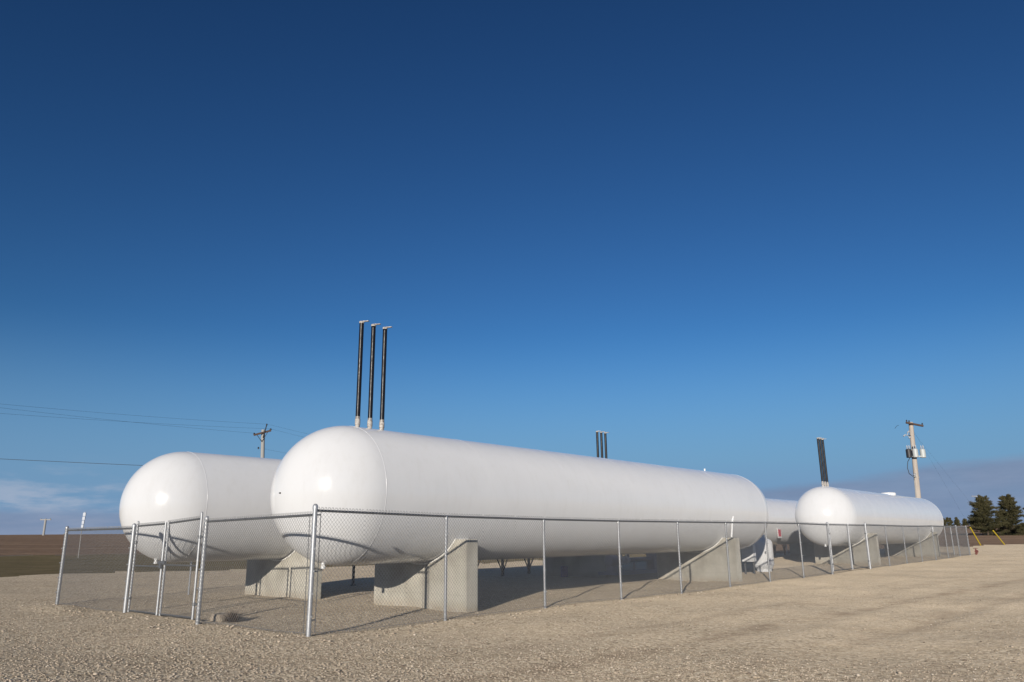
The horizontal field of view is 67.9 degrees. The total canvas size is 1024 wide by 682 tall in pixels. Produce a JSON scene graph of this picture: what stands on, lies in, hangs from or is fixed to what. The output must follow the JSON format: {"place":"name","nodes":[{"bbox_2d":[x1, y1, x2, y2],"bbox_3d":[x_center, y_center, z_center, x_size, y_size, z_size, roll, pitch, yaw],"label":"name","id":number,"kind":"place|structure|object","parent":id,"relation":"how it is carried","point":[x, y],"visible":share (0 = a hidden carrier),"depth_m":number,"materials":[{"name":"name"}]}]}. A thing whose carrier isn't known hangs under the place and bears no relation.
{"place":"outdoors","nodes":[
{"label":"outdoors","id":0,"kind":"place"},
{"bbox_2d":[1,553,143,555],"bbox_3d":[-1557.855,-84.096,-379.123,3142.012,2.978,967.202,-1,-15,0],"label":"dirt track","id":1,"kind":"structure","parent":0,"point":[55,555],"depth_m":62.54,"materials":[{"name":"brown soil"}]},
{"bbox_2d":[8,459,142,465],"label":"overhead wire","id":2,"kind":"object","parent":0,"point":[72,462],"visible":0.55,"depth_m":40.86,"materials":[{"name":"grey metal"}]},
{"bbox_2d":[0,554,645,576],"bbox_3d":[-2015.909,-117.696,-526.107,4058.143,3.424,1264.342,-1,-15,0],"label":"grass verge","id":3,"kind":"object","parent":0,"point":[13,566],"depth_m":46.02,"materials":[{"name":"plant"}]},
{"bbox_2d":[78,512,85,557],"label":"marker pole","id":4,"kind":"object","parent":3,"relation":"on","point":[83,519],"visible":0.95,"depth_m":58.41,"materials":[{"name":"white plastic"}]},
{"bbox_2d":[253,424,271,457],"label":"utility pole","id":5,"kind":"object","parent":3,"relation":"on","point":[263,435],"visible":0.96,"depth_m":63.84,"materials":[{"name":"grey wood"}]},
{"bbox_2d":[6,408,246,432],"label":"overhead wire","id":6,"kind":"object","parent":5,"relation":"attached to","point":[125,421],"visible":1,"depth_m":53.71,"materials":[{"name":"grey metal"}]},
{"bbox_2d":[6,404,256,423],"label":"overhead wire","id":7,"kind":"object","parent":5,"relation":"attached to","point":[123,414],"visible":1,"depth_m":53.35,"materials":[{"name":"grey metal"}]},
{"bbox_2d":[1,413,263,428],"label":"overhead wire","id":8,"kind":"object","parent":5,"relation":"attached to","point":[138,422],"visible":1,"depth_m":53.67,"materials":[{"name":"grey metal"}]},
{"bbox_2d":[0,544,1023,681],"bbox_3d":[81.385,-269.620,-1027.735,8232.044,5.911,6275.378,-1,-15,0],"label":"gravel ground","id":9,"kind":"structure","parent":0,"point":[988,572],"depth_m":13.10,"materials":[{"name":"beige gravel"}]},
{"bbox_2d":[55,523,136,612],"bbox_3d":[-9.843,5.457,17.833,3.938,2.248,0.115,-13,-19,39],"label":"chain link fence","id":10,"kind":"object","parent":9,"relation":"on","point":[129,562],"visible":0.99,"depth_m":17.66,"materials":[{"name":"metal"}]},
{"bbox_2d":[127,521,166,614],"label":"chain link gate","id":11,"kind":"structure","parent":10,"relation":"attached to","point":[146,565],"depth_m":16.10,"materials":[{"name":"metal"}]},
{"bbox_2d":[188,562,191,594],"bbox_3d":[-9.312,6.900,21.987,0.057,1.230,0.060,-1,-15,0],"label":"marker stake","id":12,"kind":"object","parent":9,"relation":"on","point":[189,578],"visible":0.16,"depth_m":21.98,"materials":[{"name":"grey metal"}]},
{"bbox_2d":[210,613,229,621],"bbox_3d":[-5.747,5.449,14.988,0.447,0.179,0.234,-13,-19,39],"label":"broken block","id":13,"kind":"object","parent":9,"relation":"on","point":[220,616],"depth_m":14.87,"materials":[{"name":"beige concrete"}]},
{"bbox_2d":[223,611,242,622],"bbox_3d":[-5.450,5.320,14.796,0.523,0.284,0.486,-1,-15,0],"label":"dead weed","id":14,"kind":"object","parent":9,"relation":"on","point":[231,617],"visible":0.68,"depth_m":14.77,"materials":[{"name":"brown plant"}]},
{"bbox_2d":[195,511,312,634],"bbox_3d":[-4.643,4.265,13.506,3.616,2.353,0.115,-13,-19,39],"label":"chain link fence","id":15,"kind":"object","parent":9,"relation":"on","point":[207,520],"visible":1,"depth_m":13.53,"materials":[{"name":"metal"}]},
{"bbox_2d":[158,512,202,619],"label":"chain link gate","id":16,"kind":"structure","parent":15,"relation":"attached to","point":[196,565],"depth_m":15.17,"materials":[{"name":"metal"}]},
{"bbox_2d":[245,550,321,599],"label":"concrete pier","id":17,"kind":"structure","parent":9,"relation":"on","point":[289,574],"depth_m":20.37,"materials":[{"name":"grey concrete"}]},
{"bbox_2d":[119,431,608,563],"bbox_3d":[-1.992,4.770,26.326,2.699,5.074,21.960,-13,-19,39],"label":"storage tank","id":18,"kind":"object","parent":17,"relation":"on","point":[173,486],"visible":0.35,"depth_m":18.38,"materials":[{"name":"white metal"}]},
{"bbox_2d":[350,565,355,585],"bbox_3d":[-5.344,7.687,25.681,0.140,1.240,0.140,-13,-19,39],"label":"support","id":19,"kind":"object","parent":9,"relation":"on","point":[353,574],"visible":0.49,"depth_m":25.60,"materials":[{"name":"grey metal"}]},
{"bbox_2d":[374,538,477,611],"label":"concrete pier","id":20,"kind":"structure","parent":9,"relation":"on","point":[455,566],"depth_m":16.90,"materials":[{"name":"grey concrete"}]},
{"bbox_2d":[270,320,768,568],"bbox_3d":[2.422,3.777,23.067,2.886,5.369,21.332,-13,-19,39],"label":"storage tank","id":21,"kind":"object","parent":20,"relation":"on","point":[357,466],"visible":0.9,"depth_m":17.39,"materials":[{"name":"white metal"}]},
{"bbox_2d":[478,558,533,575],"bbox_3d":[-0.392,8.814,31.478,0.140,1.841,11.001,-13,-19,39],"label":"pipe rack","id":22,"kind":"object","parent":9,"relation":"on","point":[527,564],"visible":0.06,"depth_m":31.48,"materials":[{"name":"grey metal"}]},
{"bbox_2d":[306,504,833,636],"bbox_3d":[4.713,6.159,21.338,0.115,2.463,24.490,-13,-19,39],"label":"chain link fence","id":23,"kind":"object","parent":9,"relation":"on","point":[312,570],"visible":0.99,"depth_m":17.05,"materials":[{"name":"metal"}]},
{"bbox_2d":[828,523,852,571],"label":"chain link gate","id":24,"kind":"structure","parent":23,"relation":"attached to","point":[848,544],"depth_m":31.21,"materials":[{"name":"metal"}]},
{"bbox_2d":[545,555,610,577],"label":"concrete pier","id":25,"kind":"structure","parent":9,"relation":"on","point":[548,568],"depth_m":30.31,"materials":[{"name":"grey concrete"}]},
{"bbox_2d":[598,553,656,575],"bbox_3d":[4.701,8.345,29.870,0.820,1.500,3.520,-13,-19,39],"label":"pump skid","id":26,"kind":"object","parent":9,"relation":"on","point":[634,560],"visible":0.47,"depth_m":29.25,"materials":[{"name":"grey metal"}]},
{"bbox_2d":[656,537,742,581],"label":"concrete pier","id":27,"kind":"structure","parent":9,"relation":"on","point":[732,545],"depth_m":26.53,"materials":[{"name":"grey concrete"}]},
{"bbox_2d":[731,516,733,535],"bbox_3d":[7.642,6.445,26.384,0.074,0.731,0.302,-12,-19,38],"label":"conduit","id":28,"kind":"object","parent":27,"relation":"on","point":[732,525],"visible":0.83,"depth_m":26.38,"materials":[{"name":"white paint"}]},
{"bbox_2d":[741,544,755,573],"bbox_3d":[9.559,8.813,30.659,0.480,1.210,0.320,-11,-18,35],"label":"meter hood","id":29,"kind":"object","parent":9,"relation":"on","point":[744,557],"visible":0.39,"depth_m":30.59,"materials":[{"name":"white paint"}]},
{"bbox_2d":[773,544,785,554],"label":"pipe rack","id":30,"kind":"object","parent":9,"relation":"on","point":[783,545],"visible":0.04,"depth_m":53.18,"materials":[{"name":"grey metal"}]},
{"bbox_2d":[789,544,814,555],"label":"concrete pier","id":31,"kind":"structure","parent":9,"relation":"on","point":[805,552],"depth_m":50.44,"materials":[{"name":"grey concrete"}]},
{"bbox_2d":[814,533,880,564],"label":"concrete pier","id":32,"kind":"structure","parent":9,"relation":"on","point":[863,546],"depth_m":38.27,"materials":[{"name":"grey concrete"}]},
{"bbox_2d":[795,437,943,546],"bbox_3d":[21.111,9.038,44.074,2.886,5.321,20.302,-13,-19,39],"label":"storage tank","id":33,"kind":"object","parent":32,"relation":"on","point":[824,503],"visible":0.82,"depth_m":38.01,"materials":[{"name":"white metal"}]},
{"bbox_2d":[786,527,967,554],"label":"chain link fence","id":34,"kind":"object","parent":9,"relation":"on","point":[939,540],"visible":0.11,"depth_m":50.04,"materials":[{"name":"metal"}]},
{"bbox_2d":[895,420,925,497],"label":"utility pole","id":35,"kind":"object","parent":9,"relation":"on","point":[912,452],"visible":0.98,"depth_m":61.24,"materials":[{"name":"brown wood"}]},
{"bbox_2d":[917,437,980,545],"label":"guy wire","id":36,"kind":"object","parent":35,"relation":"attached to","point":[968,524],"visible":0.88,"depth_m":67.89,"materials":[{"name":"yellow"}]},
{"bbox_2d":[916,436,1004,544],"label":"guy wire","id":37,"kind":"object","parent":35,"relation":"attached to","point":[986,522],"visible":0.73,"depth_m":69.44,"materials":[{"name":"yellow"}]},
{"bbox_2d":[884,532,940,556],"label":"concrete pier","id":38,"kind":"structure","parent":9,"relation":"on","point":[925,548],"depth_m":47.37,"materials":[{"name":"grey concrete"}]},
{"bbox_2d":[864,523,970,568],"bbox_3d":[22.745,11.230,41.608,0.115,2.357,21.090,-13,-19,39],"label":"chain link fence","id":39,"kind":"object","parent":9,"relation":"on","point":[955,527],"visible":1,"depth_m":39.92,"materials":[{"name":"metal"}]},
{"bbox_2d":[847,524,869,568],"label":"chain link gate","id":40,"kind":"structure","parent":39,"relation":"attached to","point":[864,531],"depth_m":32.97,"materials":[{"name":"metal"}]},
{"bbox_2d":[0,525,1023,555],"bbox_3d":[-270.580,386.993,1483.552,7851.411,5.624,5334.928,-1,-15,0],"label":"ploughed field","id":41,"kind":"structure","parent":0,"point":[48,544],"depth_m":89.56,"materials":[{"name":"soil"}]},
{"bbox_2d":[40,518,50,534],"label":"utility pole","id":42,"kind":"object","parent":41,"relation":"on","point":[45,521],"visible":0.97,"depth_m":145.92,"materials":[{"name":"grey wood"}]},
{"bbox_2d":[945,517,951,525],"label":"conifer tree","id":43,"kind":"object","parent":41,"relation":"on","point":[948,521],"visible":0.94,"depth_m":369.25,"materials":[{"name":"green plant"}]},
{"bbox_2d":[954,517,960,525],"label":"conifer tree","id":44,"kind":"object","parent":41,"relation":"on","point":[956,520],"visible":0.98,"depth_m":367.62,"materials":[{"name":"green plant"}]},
{"bbox_2d":[961,518,967,525],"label":"conifer tree","id":45,"kind":"object","parent":41,"relation":"on","point":[964,521],"visible":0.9,"depth_m":367.14,"materials":[{"name":"green plant"}]},
{"bbox_2d":[973,522,994,534],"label":"conifer tree","id":46,"kind":"object","parent":41,"relation":"on","point":[980,530],"visible":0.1,"depth_m":119.22,"materials":[{"name":"green plant"}]},
{"bbox_2d":[967,495,1011,535],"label":"conifer tree","id":47,"kind":"object","parent":41,"relation":"on","point":[982,514],"visible":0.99,"depth_m":114.49,"materials":[{"name":"green plant"}]},
{"bbox_2d":[995,513,1009,531],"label":"conifer tree","id":48,"kind":"object","parent":41,"relation":"on","point":[1002,527],"visible":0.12,"depth_m":120.95,"materials":[{"name":"green plant"}]},
{"bbox_2d":[990,494,1023,534],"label":"conifer tree","id":49,"kind":"object","parent":41,"relation":"on","point":[1008,503],"visible":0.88,"depth_m":116.32,"materials":[{"name":"green plant"}]},
{"bbox_2d":[1014,522,1023,534],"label":"conifer tree","id":50,"kind":"object","parent":41,"relation":"on","point":[1021,528],"visible":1,"depth_m":111.59,"materials":[{"name":"green plant"}]},
{"bbox_2d":[0,0,1023,534],"label":"sky","id":51,"kind":"structure","parent":0,"point":[719,236],"materials":[{"name":"blue"}]},
{"bbox_2d":[755,535,773,571],"bbox_3d":[10.933,9.241,33.122,0.860,1.560,0.900,-1,-15,0],"label":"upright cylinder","id":52,"kind":"object","parent":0,"point":[765,553],"visible":0.44,"depth_m":32.79,"materials":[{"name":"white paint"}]},
{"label":"concrete pier","id":53,"kind":"object","parent":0,"visible":0},
{"bbox_2d":[764,498,812,544],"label":"storage tank","id":54,"kind":"object","parent":53,"relation":"on","point":[781,510],"visible":0.04,"depth_m":44.45,"materials":[{"name":"white metal"}]}
]}

